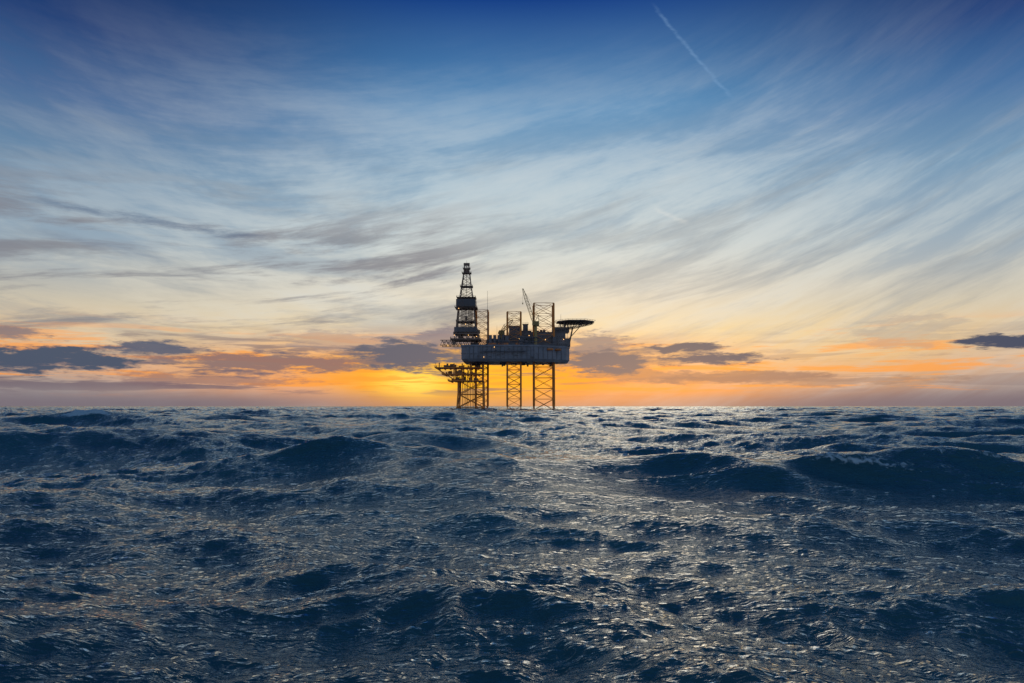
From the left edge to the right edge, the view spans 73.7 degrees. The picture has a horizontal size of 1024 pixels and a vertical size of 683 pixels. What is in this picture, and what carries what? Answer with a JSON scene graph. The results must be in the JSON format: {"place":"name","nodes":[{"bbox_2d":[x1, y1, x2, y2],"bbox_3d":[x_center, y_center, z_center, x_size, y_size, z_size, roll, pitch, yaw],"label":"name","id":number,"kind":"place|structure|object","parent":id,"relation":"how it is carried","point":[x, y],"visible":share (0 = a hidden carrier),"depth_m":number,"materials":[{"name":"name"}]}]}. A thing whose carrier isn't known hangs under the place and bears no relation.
{"place":"outdoors","nodes":[
{"label":"outdoors","id":0,"kind":"place"},
{"bbox_2d":[0,406,1023,682],"bbox_3d":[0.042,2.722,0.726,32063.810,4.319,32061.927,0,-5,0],"label":"sea","id":1,"kind":"structure","parent":0,"point":[512,544],"depth_m":16.60,"materials":[{"name":"liquid"}]},
{"bbox_2d":[434,363,484,408],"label":"wellhead platform","id":2,"kind":"structure","parent":1,"relation":"in","point":[457,379],"depth_m":628.24,"materials":[{"name":"metal"}]},
{"bbox_2d":[475,310,488,407],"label":"leg","id":3,"kind":"object","parent":1,"relation":"in","point":[485,374],"visible":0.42,"depth_m":657.42,"materials":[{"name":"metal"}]},
{"bbox_2d":[506,311,521,408],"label":"leg","id":4,"kind":"object","parent":1,"relation":"in","point":[507,363],"visible":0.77,"depth_m":618.55,"materials":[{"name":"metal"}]},
{"bbox_2d":[532,303,554,408],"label":"leg","id":5,"kind":"object","parent":1,"relation":"in","point":[553,364],"visible":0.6,"depth_m":630.55,"materials":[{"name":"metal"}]},
{"bbox_2d":[0,0,1023,405],"label":"sky","id":6,"kind":"structure","parent":0,"point":[203,202],"materials":[{"name":"blue"}]},
{"bbox_2d":[461,345,569,364],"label":"hull","id":7,"kind":"object","parent":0,"point":[545,355],"visible":0.96,"depth_m":614.19,"materials":[{"name":"grey metal"}]},
{"bbox_2d":[461,343,565,366],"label":"hull fittings","id":8,"kind":"object","parent":7,"relation":"attached to","point":[504,351],"visible":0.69,"depth_m":613.26,"materials":[{"name":"grey metal"}]},
{"bbox_2d":[440,330,488,346],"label":"cantilever","id":9,"kind":"object","parent":8,"relation":"on","point":[461,339],"visible":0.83,"depth_m":634.30,"materials":[{"name":"metal"}]},
{"bbox_2d":[455,263,477,332],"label":"derrick","id":10,"kind":"object","parent":9,"relation":"on","point":[463,309],"visible":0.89,"depth_m":644.37,"materials":[{"name":"metal"}]},
{"bbox_2d":[454,299,477,332],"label":"derrick windwall","id":11,"kind":"object","parent":10,"relation":"attached to","point":[466,302],"visible":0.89,"depth_m":636.96,"materials":[{"name":"grey metal"}]},
{"bbox_2d":[498,319,512,337],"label":"crane","id":12,"kind":"object","parent":8,"relation":"on","point":[501,332],"visible":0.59,"depth_m":664.38,"materials":[{"name":"paint"}]},
{"bbox_2d":[504,336,523,344],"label":"jack house","id":13,"kind":"structure","parent":8,"relation":"on","point":[510,343],"depth_m":618.48,"materials":[{"name":"grey metal"}]},
{"bbox_2d":[488,343,560,350],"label":"containers and lifeboats","id":14,"kind":"object","parent":8,"relation":"on","point":[519,344],"visible":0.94,"depth_m":619.39,"materials":[{"name":"orange paint"}]},
{"bbox_2d":[487,291,569,346],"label":"deck machinery","id":15,"kind":"object","parent":8,"relation":"on","point":[500,340],"visible":0.4,"depth_m":621.37,"materials":[{"name":"grey metal"}]},
{"bbox_2d":[522,289,538,344],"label":"crane","id":16,"kind":"object","parent":8,"relation":"on","point":[535,323],"visible":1,"depth_m":622.94,"materials":[{"name":"paint"}]},
{"bbox_2d":[505,324,569,345],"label":"accommodation block","id":17,"kind":"structure","parent":8,"relation":"on","point":[525,331],"depth_m":632.69,"materials":[{"name":"grey metal"}]},
{"bbox_2d":[504,323,569,337],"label":"accommodation fittings","id":18,"kind":"object","parent":17,"relation":"attached to","point":[547,330],"visible":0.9,"depth_m":634.25,"materials":[{"name":"grey metal"}]},
{"bbox_2d":[510,325,565,344],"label":"accommodation windows","id":19,"kind":"structure","parent":17,"relation":"attached to","point":[540,336],"depth_m":632.44,"materials":[{"name":"black glass"}]},
{"bbox_2d":[532,337,556,345],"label":"jack house","id":20,"kind":"structure","parent":8,"relation":"on","point":[554,341],"depth_m":627.62,"materials":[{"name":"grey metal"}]},
{"bbox_2d":[555,319,593,341],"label":"helideck","id":21,"kind":"object","parent":8,"relation":"on","point":[575,323],"visible":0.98,"depth_m":634.81,"materials":[{"name":"metal"}]}
]}

